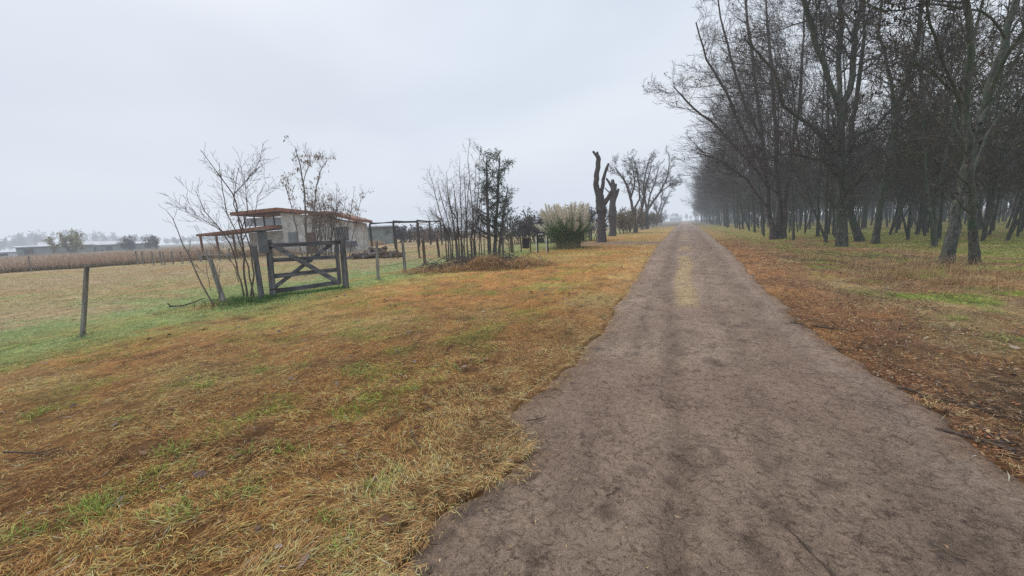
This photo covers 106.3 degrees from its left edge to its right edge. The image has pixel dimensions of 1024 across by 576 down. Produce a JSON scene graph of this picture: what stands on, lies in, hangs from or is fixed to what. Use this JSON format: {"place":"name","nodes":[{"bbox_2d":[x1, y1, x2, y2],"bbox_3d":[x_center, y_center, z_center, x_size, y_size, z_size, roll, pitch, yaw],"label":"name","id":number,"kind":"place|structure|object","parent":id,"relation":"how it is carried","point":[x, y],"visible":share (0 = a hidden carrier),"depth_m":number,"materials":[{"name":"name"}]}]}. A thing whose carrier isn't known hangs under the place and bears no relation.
{"place":"outdoors","nodes":[
{"label":"outdoors","id":0,"kind":"place"},
{"bbox_2d":[13,245,52,255],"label":"barn","id":1,"kind":"structure","parent":0,"point":[31,250],"depth_m":110.87,"materials":[{"name":"metal"}]},
{"bbox_2d":[37,240,94,253],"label":"barn","id":2,"kind":"structure","parent":0,"point":[90,244],"depth_m":127.42,"materials":[{"name":"metal"}]},
{"bbox_2d":[93,240,125,251],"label":"barn","id":3,"kind":"structure","parent":0,"point":[98,246],"depth_m":139.19,"materials":[{"name":"metal"}]},
{"bbox_2d":[0,244,221,273],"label":"tall dry grass","id":4,"kind":"structure","parent":0,"point":[55,260],"depth_m":32.21,"materials":[{"name":"brown plant"}]},
{"bbox_2d":[212,239,384,258],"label":"tall dry grass","id":5,"kind":"structure","parent":0,"point":[248,254],"depth_m":35.95,"materials":[{"name":"brown plant"}]},
{"bbox_2d":[384,223,420,242],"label":"bush","id":6,"kind":"object","parent":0,"point":[400,234],"visible":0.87,"depth_m":61.95,"materials":[{"name":"green plant"}]},
{"bbox_2d":[0,206,1023,575],"bbox_3d":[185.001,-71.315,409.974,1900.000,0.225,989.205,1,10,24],"label":"ground","id":7,"kind":"structure","parent":0,"point":[126,344],"depth_m":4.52,"materials":[{"name":"brown plant"}]},
{"bbox_2d":[2,446,63,460],"bbox_3d":[-3.632,1.249,2.944,0.543,0.026,0.166,0,9,18],"label":"stick","id":8,"kind":"object","parent":7,"relation":"on","point":[33,452],"visible":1,"depth_m":2.93,"materials":[{"name":"brown plant"}]},
{"bbox_2d":[42,230,87,253],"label":"tree","id":9,"kind":"object","parent":7,"relation":"on","point":[73,244],"visible":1,"depth_m":97.66,"materials":[{"name":"green plant"}]},
{"bbox_2d":[79,265,89,336],"bbox_3d":[-7.464,0.303,6.704,0.447,1.384,0.074,-3,9,-1],"label":"fence post","id":10,"kind":"object","parent":7,"relation":"on","point":[84,301],"visible":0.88,"depth_m":6.67,"materials":[{"name":"grey wood"}]},
{"bbox_2d":[115,235,136,250],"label":"tree","id":11,"kind":"object","parent":7,"relation":"on","point":[128,243],"visible":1,"depth_m":119.44,"materials":[{"name":"green plant"}]},
{"bbox_2d":[27,248,232,271],"bbox_3d":[-28.927,-2.276,29.985,12.788,1.279,2.791,-4,9,-6],"label":"post fence","id":12,"kind":"object","parent":7,"relation":"on","point":[171,252],"visible":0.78,"depth_m":30.30,"materials":[{"name":"brown wood"}]},
{"bbox_2d":[141,234,159,248],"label":"tree","id":13,"kind":"object","parent":7,"relation":"on","point":[151,241],"visible":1,"depth_m":126.68,"materials":[{"name":"green plant"}]},
{"bbox_2d":[158,204,229,305],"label":"sapling","id":14,"kind":"object","parent":7,"relation":"on","point":[207,294],"visible":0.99,"depth_m":9.19,"materials":[{"name":"plant"}]},
{"bbox_2d":[207,257,226,301],"bbox_3d":[-7.460,-0.136,9.737,0.296,1.283,0.115,-2,9,1],"label":"fence post","id":15,"kind":"object","parent":7,"relation":"on","point":[213,271],"visible":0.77,"depth_m":9.69,"materials":[{"name":"grey wood"}]},
{"bbox_2d":[160,140,286,295],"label":"sapling","id":16,"kind":"object","parent":7,"relation":"on","point":[240,234],"visible":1,"depth_m":10.40,"materials":[{"name":"plant"}]},
{"bbox_2d":[160,291,310,312],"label":"weeds","id":17,"kind":"object","parent":7,"relation":"on","point":[241,299],"visible":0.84,"depth_m":9.64,"materials":[{"name":"plant"}]},
{"bbox_2d":[251,229,269,298],"bbox_3d":[-6.541,-0.554,10.118,0.441,1.946,0.242,-7,10,-23],"label":"gate post","id":18,"kind":"object","parent":7,"relation":"on","point":[263,244],"visible":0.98,"depth_m":10.03,"materials":[{"name":"grey wood"}]},
{"bbox_2d":[196,207,372,258],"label":"house","id":19,"kind":"structure","parent":7,"relation":"on","point":[270,219],"depth_m":36.70,"materials":[{"name":"paint"}]},
{"bbox_2d":[251,284,351,299],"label":"lush grass","id":20,"kind":"structure","parent":7,"relation":"on","point":[306,292],"depth_m":10.68,"materials":[{"name":"green plant"}]},
{"bbox_2d":[279,135,335,260],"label":"sapling","id":21,"kind":"object","parent":7,"relation":"on","point":[304,188],"visible":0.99,"depth_m":23.59,"materials":[{"name":"brown plant"}]},
{"bbox_2d":[300,184,373,255],"bbox_3d":[-12.954,-5.025,28.485,5.304,5.725,3.250,1,10,24],"label":"bare shrub","id":22,"kind":"object","parent":7,"relation":"on","point":[321,220],"visible":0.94,"depth_m":28.44,"materials":[{"name":"brown plant"}]},
{"bbox_2d":[339,237,348,287],"bbox_3d":[-4.859,-0.662,11.101,0.196,1.611,0.175,1,10,24],"label":"gate post","id":23,"kind":"object","parent":7,"relation":"on","point":[345,279],"visible":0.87,"depth_m":11.04,"materials":[{"name":"grey wood"}]},
{"bbox_2d":[266,240,341,294],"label":"farm gate","id":24,"kind":"structure","parent":23,"relation":"attached to","point":[274,289],"depth_m":10.62,"materials":[{"name":"grey wood"}]},
{"bbox_2d":[0,213,702,250],"bbox_3d":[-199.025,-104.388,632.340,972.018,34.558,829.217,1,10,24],"label":"treeline","id":25,"kind":"object","parent":7,"relation":"on","point":[31,239],"visible":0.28,"depth_m":511.15,"materials":[{"name":"grey plant"}]},
{"bbox_2d":[367,225,398,243],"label":"shed","id":26,"kind":"structure","parent":7,"relation":"on","point":[378,232],"depth_m":59.19,"materials":[{"name":"metal"}]},
{"bbox_2d":[369,220,442,248],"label":"pergola","id":27,"kind":"object","parent":7,"relation":"on","point":[417,226],"visible":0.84,"depth_m":41.26,"materials":[{"name":"wood"}]},
{"bbox_2d":[410,229,439,242],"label":"bush","id":28,"kind":"object","parent":7,"relation":"on","point":[425,237],"visible":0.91,"depth_m":55.78,"materials":[{"name":"green plant"}]},
{"bbox_2d":[375,233,513,278],"bbox_3d":[-3.961,-1.847,19.143,4.193,1.476,12.046,1,10,24],"label":"wire fence","id":29,"kind":"object","parent":7,"relation":"on","point":[511,247],"visible":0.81,"depth_m":17.37,"materials":[{"name":"brown wood"}]},
{"bbox_2d":[417,139,490,259],"bbox_3d":[-3.133,-4.561,20.385,4.433,6.289,2.718,1,10,24],"label":"bare shrub","id":30,"kind":"object","parent":7,"relation":"on","point":[458,229],"visible":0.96,"depth_m":20.33,"materials":[{"name":"grey plant"}]},
{"bbox_2d":[392,248,563,275],"bbox_3d":[-1.179,-1.014,15.186,6.856,1.173,4.040,-4,9,-10],"label":"brush pile","id":31,"kind":"object","parent":7,"relation":"on","point":[482,262],"visible":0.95,"depth_m":14.77,"materials":[{"name":"brown plant"}]},
{"bbox_2d":[460,142,519,254],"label":"evergreen tree","id":32,"kind":"object","parent":7,"relation":"on","point":[496,225],"visible":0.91,"depth_m":20.96,"materials":[{"name":"green plant"}]},
{"bbox_2d":[474,187,510,256],"bbox_3d":[-1.063,-3.453,20.487,2.235,3.706,1.571,-2,9,5],"label":"bare shrub","id":33,"kind":"object","parent":7,"relation":"on","point":[503,224],"visible":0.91,"depth_m":20.31,"materials":[{"name":"plant"}]},
{"bbox_2d":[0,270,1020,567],"bbox_3d":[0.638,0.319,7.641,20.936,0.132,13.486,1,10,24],"label":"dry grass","id":34,"kind":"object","parent":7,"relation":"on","point":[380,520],"visible":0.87,"depth_m":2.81,"materials":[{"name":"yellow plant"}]},
{"bbox_2d":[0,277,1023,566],"bbox_3d":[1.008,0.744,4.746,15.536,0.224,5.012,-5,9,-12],"label":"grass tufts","id":35,"kind":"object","parent":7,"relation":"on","point":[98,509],"visible":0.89,"depth_m":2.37,"materials":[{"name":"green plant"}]},
{"bbox_2d":[491,213,542,244],"bbox_3d":[0.274,-5.570,36.056,5.152,2.993,4.060,-7,10,-26],"label":"bush","id":36,"kind":"object","parent":7,"relation":"on","point":[521,227],"visible":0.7,"depth_m":36.15,"materials":[{"name":"green plant"}]},
{"bbox_2d":[518,203,566,242],"bbox_3d":[3.621,-6.248,36.783,4.927,3.796,4.995,4,11,35],"label":"bush","id":37,"kind":"object","parent":7,"relation":"on","point":[533,228],"visible":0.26,"depth_m":36.16,"materials":[{"name":"green plant"}]},
{"bbox_2d":[567,203,615,240],"bbox_3d":[7.319,-6.154,35.965,4.431,3.517,5.094,-1,9,10],"label":"bush","id":38,"kind":"object","parent":7,"relation":"on","point":[593,214],"visible":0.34,"depth_m":35.99,"materials":[{"name":"green plant"}]},
{"bbox_2d":[592,151,612,241],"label":"pollarded tree","id":39,"kind":"object","parent":7,"relation":"on","point":[601,204],"visible":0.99,"depth_m":31.37,"materials":[{"name":"brown plant"}]},
{"bbox_2d":[605,178,619,235],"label":"pollarded tree","id":40,"kind":"object","parent":7,"relation":"on","point":[612,210],"visible":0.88,"depth_m":45.88,"materials":[{"name":"brown plant"}]},
{"bbox_2d":[608,204,641,233],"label":"bush","id":41,"kind":"object","parent":7,"relation":"on","point":[622,219],"visible":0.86,"depth_m":52.47,"materials":[{"name":"green plant"}]},
{"bbox_2d":[604,148,657,232],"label":"bare tree","id":42,"kind":"object","parent":7,"relation":"on","point":[633,185],"visible":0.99,"depth_m":54.75,"materials":[{"name":"brown plant"}]},
{"bbox_2d":[628,208,656,229],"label":"bush","id":43,"kind":"object","parent":7,"relation":"on","point":[649,217],"visible":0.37,"depth_m":72.48,"materials":[{"name":"green plant"}]},
{"bbox_2d":[635,146,685,228],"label":"bare tree","id":44,"kind":"object","parent":7,"relation":"on","point":[647,205],"visible":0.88,"depth_m":78.31,"materials":[{"name":"brown plant"}]},
{"bbox_2d":[647,188,674,224],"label":"bare tree","id":45,"kind":"object","parent":7,"relation":"on","point":[660,208],"visible":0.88,"depth_m":140.55,"materials":[{"name":"brown plant"}]},
{"bbox_2d":[684,160,712,223],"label":"bare tree","id":46,"kind":"object","parent":7,"relation":"on","point":[703,208],"visible":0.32,"depth_m":100.42,"materials":[{"name":"brown plant"}]},
{"bbox_2d":[680,106,744,227],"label":"bare tree","id":47,"kind":"object","parent":7,"relation":"on","point":[718,173],"visible":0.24,"depth_m":58.52,"materials":[{"name":"brown plant"}]},
{"bbox_2d":[687,133,741,227],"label":"bare tree","id":48,"kind":"object","parent":7,"relation":"on","point":[715,185],"visible":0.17,"depth_m":61.22,"materials":[{"name":"brown plant"}]},
{"bbox_2d":[675,78,754,229],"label":"bare tree","id":49,"kind":"object","parent":7,"relation":"on","point":[720,159],"visible":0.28,"depth_m":47.70,"materials":[{"name":"brown plant"}]},
{"bbox_2d":[686,113,752,227],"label":"bare tree","id":50,"kind":"object","parent":7,"relation":"on","point":[727,185],"visible":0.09,"depth_m":54.14,"materials":[{"name":"brown plant"}]},
{"bbox_2d":[671,46,775,232],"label":"bare tree","id":51,"kind":"object","parent":7,"relation":"on","point":[752,210],"visible":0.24,"depth_m":38.03,"materials":[{"name":"brown plant"}]},
{"bbox_2d":[675,58,787,229],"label":"bare tree","id":52,"kind":"object","parent":7,"relation":"on","point":[741,207],"visible":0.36,"depth_m":43.55,"materials":[{"name":"brown plant"}]},
{"bbox_2d":[668,39,801,233],"bbox_3d":[19.643,-13.547,34.854,10.024,17.443,8.419,0,9,16],"label":"bare tree","id":53,"kind":"object","parent":7,"relation":"on","point":[760,211],"visible":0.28,"depth_m":34.33,"materials":[{"name":"brown plant"}]},
{"bbox_2d":[641,0,833,239],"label":"bare tree","id":54,"kind":"object","parent":7,"relation":"on","point":[777,228],"visible":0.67,"depth_m":24.38,"materials":[{"name":"brown plant"}]},
{"bbox_2d":[679,0,835,204],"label":"bare tree","id":55,"kind":"object","parent":7,"relation":"on","point":[752,20],"visible":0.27,"depth_m":27.60,"materials":[{"name":"brown plant"}]},
{"bbox_2d":[690,28,826,235],"bbox_3d":[18.503,-12.335,29.813,9.441,16.780,8.903,5,11,39],"label":"bare tree","id":56,"kind":"object","parent":7,"relation":"on","point":[761,204],"visible":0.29,"depth_m":31.06,"materials":[{"name":"brown plant"}]},
{"bbox_2d":[725,0,828,239],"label":"bare tree","id":57,"kind":"object","parent":7,"relation":"on","point":[792,200],"visible":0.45,"depth_m":23.98,"materials":[{"name":"brown plant"}]},
{"bbox_2d":[770,156,805,232],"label":"bare tree","id":58,"kind":"object","parent":7,"relation":"on","point":[798,195],"visible":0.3,"depth_m":33.76,"materials":[{"name":"brown plant"}]},
{"bbox_2d":[685,0,896,241],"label":"bare tree","id":59,"kind":"object","parent":7,"relation":"on","point":[824,233],"visible":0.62,"depth_m":20.81,"materials":[{"name":"brown plant"}]},
{"bbox_2d":[732,236,871,256],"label":"dead weeds","id":60,"kind":"object","parent":7,"relation":"on","point":[780,246],"visible":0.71,"depth_m":18.48,"materials":[{"name":"brown plant"}]},
{"bbox_2d":[779,100,829,229],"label":"bare tree","id":61,"kind":"object","parent":7,"relation":"on","point":[800,210],"visible":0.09,"depth_m":38.63,"materials":[{"name":"brown plant"}]},
{"bbox_2d":[792,100,836,233],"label":"bare tree","id":62,"kind":"object","parent":7,"relation":"on","point":[811,197],"visible":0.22,"depth_m":29.88,"materials":[{"name":"brown plant"}]},
{"bbox_2d":[784,37,872,236],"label":"bare tree","id":63,"kind":"object","parent":7,"relation":"on","point":[818,216],"visible":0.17,"depth_m":25.83,"materials":[{"name":"brown plant"}]},
{"bbox_2d":[792,75,864,233],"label":"bare tree","id":64,"kind":"object","parent":7,"relation":"on","point":[829,213],"visible":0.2,"depth_m":27.88,"materials":[{"name":"brown plant"}]},
{"bbox_2d":[815,136,864,235],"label":"bare tree","id":65,"kind":"object","parent":7,"relation":"on","point":[832,192],"visible":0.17,"depth_m":26.39,"materials":[{"name":"brown plant"}]},
{"bbox_2d":[793,3,891,237],"bbox_3d":[20.455,-9.882,23.628,4.331,13.552,4.677,-4,9,-9],"label":"bare tree","id":66,"kind":"object","parent":7,"relation":"on","point":[844,78],"visible":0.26,"depth_m":23.14,"materials":[{"name":"brown plant"}]},
{"bbox_2d":[809,73,884,229],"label":"bare tree","id":67,"kind":"object","parent":7,"relation":"on","point":[854,157],"visible":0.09,"depth_m":28.30,"materials":[{"name":"brown plant"}]},
{"bbox_2d":[711,0,986,246],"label":"bare tree","id":68,"kind":"object","parent":7,"relation":"on","point":[843,111],"visible":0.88,"depth_m":15.99,"materials":[{"name":"brown plant"}]},
{"bbox_2d":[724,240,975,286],"bbox_3d":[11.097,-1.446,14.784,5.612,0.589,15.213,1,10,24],"label":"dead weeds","id":69,"kind":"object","parent":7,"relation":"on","point":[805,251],"visible":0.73,"depth_m":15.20,"materials":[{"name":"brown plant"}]},
{"bbox_2d":[828,116,879,220],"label":"bare tree","id":70,"kind":"object","parent":7,"relation":"on","point":[863,168],"visible":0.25,"depth_m":25.59,"materials":[{"name":"brown plant"}]},
{"bbox_2d":[692,155,1019,223],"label":"distant woods","id":71,"kind":"object","parent":7,"relation":"on","point":[731,219],"visible":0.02,"depth_m":104.51,"materials":[{"name":"grey plant"}]},
{"bbox_2d":[826,0,897,241],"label":"bare tree","id":72,"kind":"object","parent":7,"relation":"on","point":[856,230],"visible":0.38,"depth_m":19.53,"materials":[{"name":"brown plant"}]},
{"bbox_2d":[835,98,888,226],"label":"bare tree","id":73,"kind":"object","parent":7,"relation":"on","point":[861,204],"visible":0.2,"depth_m":30.57,"materials":[{"name":"brown plant"}]},
{"bbox_2d":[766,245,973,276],"bbox_3d":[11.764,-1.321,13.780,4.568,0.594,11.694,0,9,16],"label":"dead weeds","id":74,"kind":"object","parent":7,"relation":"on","point":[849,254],"visible":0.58,"depth_m":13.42,"materials":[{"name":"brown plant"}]},
{"bbox_2d":[717,233,1023,475],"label":"fallen leaves","id":75,"kind":"object","parent":7,"relation":"on","point":[964,431],"visible":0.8,"depth_m":4.90,"materials":[{"name":"brown plant"}]},
{"bbox_2d":[897,385,1023,421],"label":"stick","id":76,"kind":"object","parent":75,"relation":"on","point":[937,397],"visible":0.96,"depth_m":3.06,"materials":[{"name":"brown wood"}]},
{"bbox_2d":[856,112,892,228],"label":"bare tree","id":77,"kind":"object","parent":7,"relation":"on","point":[871,179],"visible":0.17,"depth_m":34.34,"materials":[{"name":"brown plant"}]},
{"bbox_2d":[856,74,927,228],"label":"bare tree","id":78,"kind":"object","parent":7,"relation":"on","point":[865,205],"visible":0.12,"depth_m":32.17,"materials":[{"name":"brown plant"}]},
{"bbox_2d":[764,247,1023,272],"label":"brushwood","id":79,"kind":"object","parent":7,"relation":"on","point":[849,256],"visible":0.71,"depth_m":11.43,"materials":[{"name":"brown wood"}]},
{"bbox_2d":[773,246,1021,301],"bbox_3d":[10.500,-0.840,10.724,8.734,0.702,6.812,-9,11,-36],"label":"dead weeds","id":80,"kind":"object","parent":7,"relation":"on","point":[892,264],"visible":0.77,"depth_m":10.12,"materials":[{"name":"brown plant"}]},
{"bbox_2d":[863,40,940,226],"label":"bare tree","id":81,"kind":"object","parent":7,"relation":"on","point":[890,140],"visible":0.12,"depth_m":26.86,"materials":[{"name":"brown plant"}]},
{"bbox_2d":[859,39,961,235],"bbox_3d":[22.712,-8.064,21.311,4.838,10.451,3.915,0,9,14],"label":"bare tree","id":82,"kind":"object","parent":7,"relation":"on","point":[923,223],"visible":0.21,"depth_m":21.75,"materials":[{"name":"brown plant"}]},
{"bbox_2d":[846,0,975,239],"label":"bare tree","id":83,"kind":"object","parent":7,"relation":"on","point":[908,226],"visible":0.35,"depth_m":19.22,"materials":[{"name":"brown plant"}]},
{"bbox_2d":[830,0,996,243],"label":"bare tree","id":84,"kind":"object","parent":7,"relation":"on","point":[875,238],"visible":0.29,"depth_m":17.66,"materials":[{"name":"brown plant"}]},
{"bbox_2d":[806,0,1023,265],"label":"bare tree","id":85,"kind":"object","parent":7,"relation":"on","point":[970,190],"visible":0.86,"depth_m":9.29,"materials":[{"name":"brown plant"}]},
{"bbox_2d":[862,72,973,234],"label":"bare tree","id":86,"kind":"object","parent":7,"relation":"on","point":[894,222],"visible":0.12,"depth_m":23.74,"materials":[{"name":"brown plant"}]},
{"bbox_2d":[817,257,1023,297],"bbox_3d":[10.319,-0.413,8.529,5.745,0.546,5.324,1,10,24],"label":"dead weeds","id":87,"kind":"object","parent":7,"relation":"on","point":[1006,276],"visible":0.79,"depth_m":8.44,"materials":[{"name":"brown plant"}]},
{"bbox_2d":[822,0,1023,263],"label":"bare tree","id":88,"kind":"object","parent":7,"relation":"on","point":[950,242],"visible":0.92,"depth_m":10.01,"materials":[{"name":"brown plant"}]},
{"bbox_2d":[871,13,1006,234],"bbox_3d":[24.884,-9.055,21.956,5.022,12.050,5.225,-4,9,-11],"label":"bare tree","id":89,"kind":"object","parent":7,"relation":"on","point":[918,228],"visible":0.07,"depth_m":22.49,"materials":[{"name":"brown plant"}]},
{"bbox_2d":[870,0,1008,238],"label":"bare tree","id":90,"kind":"object","parent":7,"relation":"on","point":[940,216],"visible":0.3,"depth_m":18.79,"materials":[{"name":"brown plant"}]},
{"bbox_2d":[887,56,999,232],"bbox_3d":[26.224,-9.038,23.565,3.897,11.337,4.833,-7,10,-28],"label":"bare tree","id":91,"kind":"object","parent":7,"relation":"on","point":[898,224],"visible":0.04,"depth_m":25.03,"materials":[{"name":"brown plant"}]},
{"bbox_2d":[868,0,1023,246],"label":"bare tree","id":92,"kind":"object","parent":7,"relation":"on","point":[933,213],"visible":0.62,"depth_m":15.01,"materials":[{"name":"brown plant"}]},
{"bbox_2d":[897,19,1012,224],"bbox_3d":[22.723,-8.335,19.956,4.382,11.425,5.415,3,11,34],"label":"bare tree","id":93,"kind":"object","parent":7,"relation":"on","point":[946,189],"visible":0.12,"depth_m":20.19,"materials":[{"name":"brown plant"}]},
{"bbox_2d":[900,40,1015,232],"bbox_3d":[26.210,-8.627,22.452,3.762,10.898,4.666,-1,9,8],"label":"bare tree","id":94,"kind":"object","parent":7,"relation":"on","point":[927,227],"visible":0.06,"depth_m":23.09,"materials":[{"name":"brown plant"}]},
{"bbox_2d":[907,0,1023,235],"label":"bare tree","id":95,"kind":"object","parent":7,"relation":"on","point":[982,221],"visible":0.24,"depth_m":17.88,"materials":[{"name":"brown plant"}]},
{"bbox_2d":[929,18,1023,240],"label":"bare tree","id":96,"kind":"object","parent":7,"relation":"on","point":[993,193],"visible":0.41,"depth_m":16.13,"materials":[{"name":"brown plant"}]},
{"bbox_2d":[932,0,1023,229],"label":"bare tree","id":97,"kind":"object","parent":7,"relation":"on","point":[979,223],"visible":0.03,"depth_m":24.03,"materials":[{"name":"brown plant"}]},
{"bbox_2d":[950,113,1023,240],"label":"bare tree","id":98,"kind":"object","parent":7,"relation":"on","point":[1014,224],"visible":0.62,"depth_m":16.30,"materials":[{"name":"brown plant"}]},
{"bbox_2d":[952,61,1023,230],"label":"bare tree","id":99,"kind":"object","parent":7,"relation":"on","point":[993,229],"visible":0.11,"depth_m":22.82,"materials":[{"name":"brown plant"}]},
{"bbox_2d":[966,82,1023,234],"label":"bare tree","id":100,"kind":"object","parent":7,"relation":"on","point":[994,218],"visible":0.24,"depth_m":19.70,"materials":[{"name":"brown plant"}]},
{"bbox_2d":[979,70,1023,236],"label":"bare tree","id":101,"kind":"object","parent":7,"relation":"on","point":[1019,223],"visible":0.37,"depth_m":18.52,"materials":[{"name":"brown plant"}]},
{"bbox_2d":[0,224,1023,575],"bbox_3d":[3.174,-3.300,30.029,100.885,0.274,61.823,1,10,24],"label":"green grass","id":102,"kind":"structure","parent":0,"point":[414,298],"depth_m":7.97,"materials":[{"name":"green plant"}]},
{"bbox_2d":[0,0,1023,250],"label":"sky","id":103,"kind":"structure","parent":0,"point":[105,105],"materials":[{"name":"white"}]},
{"bbox_2d":[535,201,599,248],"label":"pampas grass","id":104,"kind":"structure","parent":0,"point":[569,230],"depth_m":25.74,"materials":[{"name":"beige plant"}]},
{"bbox_2d":[384,221,1023,575],"bbox_3d":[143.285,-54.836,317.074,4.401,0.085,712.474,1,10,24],"label":"road","id":105,"kind":"structure","parent":0,"point":[716,377],"depth_m":2.38,"materials":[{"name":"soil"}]},
{"bbox_2d":[785,524,835,575],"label":"stick","id":106,"kind":"object","parent":105,"relation":"on","point":[829,570],"visible":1,"depth_m":1.73,"materials":[{"name":"brown wood"}]},
{"bbox_2d":[935,427,1023,453],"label":"stick","id":107,"kind":"object","parent":105,"relation":"on","point":[1013,450],"visible":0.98,"depth_m":2.53,"materials":[{"name":"brown wood"}]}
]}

